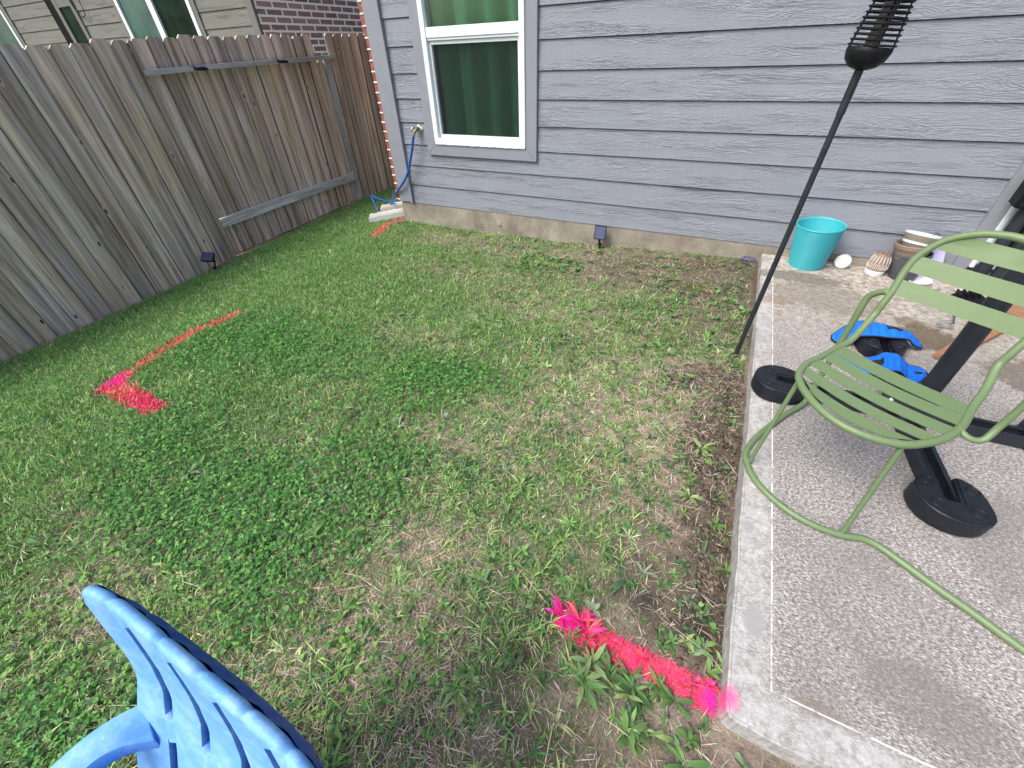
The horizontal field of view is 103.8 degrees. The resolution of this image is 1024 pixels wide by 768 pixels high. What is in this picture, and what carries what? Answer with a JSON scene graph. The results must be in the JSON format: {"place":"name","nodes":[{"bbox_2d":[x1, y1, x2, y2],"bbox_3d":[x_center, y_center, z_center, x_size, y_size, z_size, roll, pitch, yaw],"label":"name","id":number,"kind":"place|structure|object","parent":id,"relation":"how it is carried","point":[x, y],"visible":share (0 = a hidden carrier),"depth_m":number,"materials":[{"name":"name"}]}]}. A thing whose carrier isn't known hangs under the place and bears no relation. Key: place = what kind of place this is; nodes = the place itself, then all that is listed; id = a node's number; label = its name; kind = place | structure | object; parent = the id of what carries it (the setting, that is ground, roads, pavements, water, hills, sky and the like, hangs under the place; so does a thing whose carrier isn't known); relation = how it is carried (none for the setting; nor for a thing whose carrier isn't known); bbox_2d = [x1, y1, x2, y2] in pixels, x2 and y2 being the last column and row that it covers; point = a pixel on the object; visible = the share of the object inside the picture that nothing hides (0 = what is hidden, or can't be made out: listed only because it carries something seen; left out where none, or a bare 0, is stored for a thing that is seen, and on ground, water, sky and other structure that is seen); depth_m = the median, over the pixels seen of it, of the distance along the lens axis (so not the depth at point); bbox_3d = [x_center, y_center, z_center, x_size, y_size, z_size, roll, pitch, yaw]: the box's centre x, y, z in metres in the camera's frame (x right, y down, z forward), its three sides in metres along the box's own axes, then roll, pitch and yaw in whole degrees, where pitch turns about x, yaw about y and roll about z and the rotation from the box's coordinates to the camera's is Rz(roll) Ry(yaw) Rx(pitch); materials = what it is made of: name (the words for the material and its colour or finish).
{"place":"outdoors","nodes":[
{"label":"outdoors","id":0,"kind":"place"},
{"bbox_2d":[0,130,976,767],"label":"ground","id":1,"kind":"structure","parent":0,"point":[724,756],"depth_m":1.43,"materials":[{"name":"green plant"}]},
{"bbox_2d":[89,310,244,415],"bbox_3d":[-2.162,-0.167,2.500,0.605,0.087,1.208,-7,40,-6],"label":"paint mark","id":2,"kind":"object","parent":1,"relation":"on","point":[145,400],"visible":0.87,"depth_m":2.31,"materials":[{"name":"pink paint"}]},
{"bbox_2d":[0,0,363,180],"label":"neighbour house","id":3,"kind":"structure","parent":1,"relation":"on","point":[44,23],"depth_m":6.08,"materials":[{"name":"beige paint"}]},
{"bbox_2d":[0,9,24,48],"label":"window","id":4,"kind":"structure","parent":3,"relation":"in","point":[7,34],"depth_m":7.67,"materials":[{"name":"white plastic"}]},
{"bbox_2d":[113,0,201,40],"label":"window","id":5,"kind":"structure","parent":3,"relation":"in","point":[161,19],"depth_m":5.92,"materials":[{"name":"white plastic"}]},
{"bbox_2d":[50,584,323,767],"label":"plastic chair","id":6,"kind":"object","parent":1,"relation":"on","point":[191,695],"visible":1,"depth_m":0.59,"materials":[{"name":"blue plastic"}]},
{"bbox_2d":[0,33,394,361],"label":"wooden fence","id":7,"kind":"object","parent":1,"relation":"on","point":[143,213],"visible":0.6,"depth_m":3.56,"materials":[{"name":"brown wood"}]},
{"bbox_2d":[192,65,207,70],"bbox_3d":[-2.792,-2.827,3.590,0.070,0.039,0.100,16,43,21],"label":"solar deck light","id":8,"kind":"object","parent":7,"relation":"attached to","point":[199,68],"visible":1,"depth_m":3.57,"materials":[{"name":"black plastic"}]},
{"bbox_2d":[276,58,287,62],"bbox_3d":[-2.397,-3.365,4.179,0.070,0.039,0.100,16,43,21],"label":"solar deck light","id":9,"kind":"object","parent":7,"relation":"attached to","point":[280,60],"visible":1,"depth_m":4.16,"materials":[{"name":"black plastic"}]},
{"bbox_2d":[200,252,216,270],"bbox_3d":[-3.007,-1.188,4.029,0.120,0.256,0.092,-6,40,-4],"label":"solar stake light","id":10,"kind":"object","parent":1,"relation":"on","point":[207,256],"visible":0.96,"depth_m":3.96,"materials":[{"name":"black plastic"}]},
{"bbox_2d":[0,222,749,767],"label":"clover","id":11,"kind":"object","parent":1,"relation":"on","point":[206,496],"visible":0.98,"depth_m":1.59,"materials":[{"name":"green plant"}]},
{"bbox_2d":[0,222,750,767],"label":"broadleaf weeds","id":12,"kind":"object","parent":1,"relation":"on","point":[592,684],"visible":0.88,"depth_m":1.31,"materials":[{"name":"green plant"}]},
{"bbox_2d":[369,207,403,222],"bbox_3d":[-1.405,-1.903,4.524,0.404,0.110,0.120,-8,40,-7],"label":"splash block","id":13,"kind":"object","parent":1,"relation":"on","point":[383,215],"depth_m":4.48,"materials":[{"name":"concrete"}]},
{"bbox_2d":[371,218,404,236],"bbox_3d":[-1.331,-1.669,4.247,0.208,0.058,0.567,12,42,16],"label":"paint mark","id":14,"kind":"object","parent":1,"relation":"on","point":[381,230],"visible":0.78,"depth_m":4.23,"materials":[{"name":"paint"}]},
{"bbox_2d":[380,201,402,211],"bbox_3d":[-1.349,-2.085,4.717,0.383,0.122,0.110,-6,40,-4],"label":"splash block","id":15,"kind":"object","parent":1,"relation":"on","point":[389,207],"depth_m":4.67,"materials":[{"name":"concrete"}]},
{"bbox_2d":[0,192,796,767],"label":"dry thatch","id":16,"kind":"object","parent":1,"relation":"on","point":[454,550],"visible":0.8,"depth_m":1.43,"materials":[{"name":"plant"}]},
{"bbox_2d":[456,708,467,723],"bbox_3d":[-0.126,0.852,1.028,0.015,0.009,0.040,29,49,32],"label":"fallen leaf","id":17,"kind":"object","parent":1,"relation":"on","point":[458,721],"visible":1,"depth_m":1.02,"materials":[{"name":"plant"}]},
{"bbox_2d":[593,225,606,247],"bbox_3d":[0.760,-1.244,3.487,0.098,0.255,0.071,16,43,21],"label":"solar stake light","id":18,"kind":"object","parent":1,"relation":"on","point":[599,233],"visible":0.97,"depth_m":3.43,"materials":[{"name":"black plastic"}]},
{"bbox_2d":[500,340,743,751],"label":"soil clods","id":19,"kind":"object","parent":1,"relation":"on","point":[678,661],"visible":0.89,"depth_m":1.54,"materials":[{"name":"brown soil"}]},
{"bbox_2d":[545,593,725,726],"bbox_3d":[0.322,0.749,1.108,0.518,0.064,0.158,16,43,21],"label":"paint mark","id":20,"kind":"object","parent":1,"relation":"on","point":[593,635],"visible":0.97,"depth_m":1.10,"materials":[{"name":"pink paint"}]},
{"bbox_2d":[357,0,1023,277],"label":"grey house","id":21,"kind":"structure","parent":1,"relation":"on","point":[699,126],"depth_m":2.78,"materials":[{"name":"paint"}]},
{"bbox_2d":[371,136,414,211],"bbox_3d":[-1.213,-2.272,4.403,0.415,0.938,1.279,-26,45,-26],"label":"garden hose","id":22,"kind":"object","parent":21,"relation":"hanging from","point":[405,178],"visible":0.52,"depth_m":4.09,"materials":[{"name":"blue rubber"}]},
{"bbox_2d":[407,0,538,161],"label":"window","id":23,"kind":"structure","parent":21,"relation":"in","point":[487,50],"depth_m":3.27,"materials":[{"name":"white plastic"}]},
{"bbox_2d":[968,206,1023,269],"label":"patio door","id":24,"kind":"structure","parent":21,"relation":"in","point":[1011,212],"depth_m":2.40,"materials":[{"name":"white plastic"}]},
{"bbox_2d":[703,602,711,615],"bbox_3d":[0.588,0.678,1.206,0.048,0.009,0.018,-31,48,-30],"label":"fallen leaf","id":25,"kind":"object","parent":1,"relation":"on","point":[706,610],"visible":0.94,"depth_m":1.21,"materials":[{"name":"green plant"}]},
{"bbox_2d":[735,752,748,767],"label":"fallen leaf","id":26,"kind":"object","parent":1,"relation":"on","point":[739,758],"visible":1,"depth_m":0.94,"materials":[{"name":"green plant"}]},
{"bbox_2d":[740,256,756,262],"bbox_3d":[1.804,-0.946,3.056,0.111,0.036,0.102,16,43,21],"label":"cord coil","id":27,"kind":"object","parent":1,"relation":"on","point":[753,258],"visible":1,"depth_m":3.05,"materials":[{"name":"grey plastic"}]},
{"bbox_2d":[734,0,916,354],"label":"solar torch","id":28,"kind":"object","parent":1,"relation":"on","point":[868,54],"visible":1,"depth_m":1.34,"materials":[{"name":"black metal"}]},
{"bbox_2d":[718,254,1023,767],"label":"patio","id":29,"kind":"structure","parent":0,"point":[839,653],"depth_m":1.19,"materials":[{"name":"concrete"}]},
{"bbox_2d":[751,365,804,404],"bbox_3d":[1.214,-0.001,1.828,0.208,0.076,0.203,16,43,21],"label":"base weight","id":30,"kind":"object","parent":29,"relation":"on","point":[773,383],"visible":0.81,"depth_m":1.80,"materials":[{"name":"black plastic"}]},
{"bbox_2d":[788,216,846,270],"bbox_3d":[2.073,-0.958,2.773,0.282,0.308,0.282,16,43,21],"label":"plant pot","id":31,"kind":"object","parent":29,"relation":"on","point":[816,239],"visible":1,"depth_m":2.73,"materials":[{"name":"teal plastic"}]},
{"bbox_2d":[824,261,832,265],"bbox_3d":[2.246,-0.863,2.869,0.081,0.010,0.081,16,43,21],"label":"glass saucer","id":32,"kind":"object","parent":29,"relation":"on","point":[828,263],"visible":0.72,"depth_m":2.85,"materials":[{"name":"clear glass"}]},
{"bbox_2d":[834,254,851,268],"bbox_3d":[2.305,-0.853,2.797,0.066,0.092,0.098,-23,44,-24],"label":"jar lid","id":33,"kind":"object","parent":29,"relation":"on","point":[843,261],"visible":1,"depth_m":2.78,"materials":[{"name":"white plastic"}]},
{"bbox_2d":[831,320,922,348],"bbox_3d":[1.889,-0.241,2.056,0.403,0.101,0.159,16,43,21],"label":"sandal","id":34,"kind":"object","parent":29,"relation":"on","point":[876,329],"visible":0.77,"depth_m":2.03,"materials":[{"name":"blue fabric"}]},
{"bbox_2d":[864,250,891,276],"bbox_3d":[2.460,-0.814,2.689,0.120,0.158,0.120,16,43,21],"label":"clay lantern","id":35,"kind":"object","parent":29,"relation":"on","point":[878,264],"visible":1,"depth_m":2.66,"materials":[{"name":"beige ceramic"}]},
{"bbox_2d":[854,337,909,356],"bbox_3d":[1.876,-0.203,2.041,0.203,0.076,0.208,16,43,21],"label":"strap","id":36,"kind":"object","parent":29,"relation":"on","point":[868,346],"visible":0.5,"depth_m":2.00,"materials":[{"name":"black fabric"}]},
{"bbox_2d":[742,230,1023,654],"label":"metal chair","id":37,"kind":"object","parent":29,"relation":"on","point":[969,246],"visible":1,"depth_m":1.22,"materials":[{"name":"green metal"}]},
{"bbox_2d":[839,352,928,382],"bbox_3d":[1.776,-0.093,1.904,0.367,0.078,0.190,16,43,21],"label":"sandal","id":38,"kind":"object","parent":29,"relation":"on","point":[894,362],"visible":0.67,"depth_m":1.88,"materials":[{"name":"blue fabric"}]},
{"bbox_2d":[888,250,933,280],"bbox_3d":[2.574,-0.778,2.624,0.196,0.188,0.196,16,43,21],"label":"plant pot","id":39,"kind":"object","parent":29,"relation":"on","point":[896,266],"visible":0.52,"depth_m":2.60,"materials":[{"name":"plastic"}]},
{"bbox_2d":[893,238,929,259],"bbox_3d":[2.553,-0.837,2.581,0.201,0.165,0.200,16,43,21],"label":"plant pot","id":40,"kind":"object","parent":39,"relation":"on","point":[902,250],"visible":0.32,"depth_m":2.53,"materials":[{"name":"beige ceramic"}]},
{"bbox_2d":[901,229,941,247],"bbox_3d":[2.579,-0.896,2.545,0.187,0.154,0.186,16,43,21],"label":"plant pot","id":41,"kind":"object","parent":40,"relation":"on","point":[915,239],"visible":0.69,"depth_m":2.49,"materials":[{"name":"white ceramic"}]},
{"bbox_2d":[805,249,1023,501],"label":"umbrella stand","id":42,"kind":"object","parent":29,"relation":"on","point":[969,339],"visible":0.26,"depth_m":1.54,"materials":[{"name":"black metal"}]},
{"bbox_2d":[909,277,932,285],"bbox_3d":[2.651,-0.683,2.623,0.148,0.038,0.147,16,43,21],"label":"saucer","id":43,"kind":"object","parent":29,"relation":"on","point":[923,281],"visible":0.57,"depth_m":2.61,"materials":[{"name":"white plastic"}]},
{"bbox_2d":[917,249,945,280],"bbox_3d":[2.729,-0.805,2.590,0.144,0.250,0.080,16,43,21],"label":"lavender box","id":44,"kind":"object","parent":29,"relation":"on","point":[939,255],"visible":0.16,"depth_m":2.56,"materials":[{"name":"plastic"}]},
{"bbox_2d":[936,315,954,326],"bbox_3d":[2.409,-0.349,2.199,0.192,0.026,0.065,-21,43,-21],"label":"crank handle","id":45,"kind":"object","parent":29,"relation":"on","point":[952,324],"visible":0.78,"depth_m":2.18,"materials":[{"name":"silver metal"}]},
{"bbox_2d":[903,472,997,537],"bbox_3d":[1.449,0.397,1.337,0.203,0.076,0.208,16,43,21],"label":"base weight","id":46,"kind":"object","parent":29,"relation":"on","point":[970,513],"visible":1,"depth_m":1.30,"materials":[{"name":"black plastic"}]},
{"bbox_2d":[951,289,985,304],"bbox_3d":[2.683,-0.495,2.356,0.201,0.071,0.158,-18,42,-18],"label":"black bracket","id":47,"kind":"object","parent":29,"relation":"on","point":[974,297],"visible":0.5,"depth_m":2.34,"materials":[{"name":"plastic"}]},
{"bbox_2d":[933,304,1023,359],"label":"cedar plank","id":48,"kind":"object","parent":29,"relation":"on","point":[1016,310],"visible":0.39,"depth_m":2.11,"materials":[{"name":"orange wood"}]},
{"bbox_2d":[973,180,1023,278],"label":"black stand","id":49,"kind":"object","parent":29,"relation":"on","point":[1015,224],"visible":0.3,"depth_m":2.32,"materials":[{"name":"metal"}]},
{"bbox_2d":[1016,419,1023,449],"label":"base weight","id":50,"kind":"object","parent":29,"relation":"on","point":[1021,424],"visible":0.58,"depth_m":1.57,"materials":[{"name":"black plastic"}]}
]}

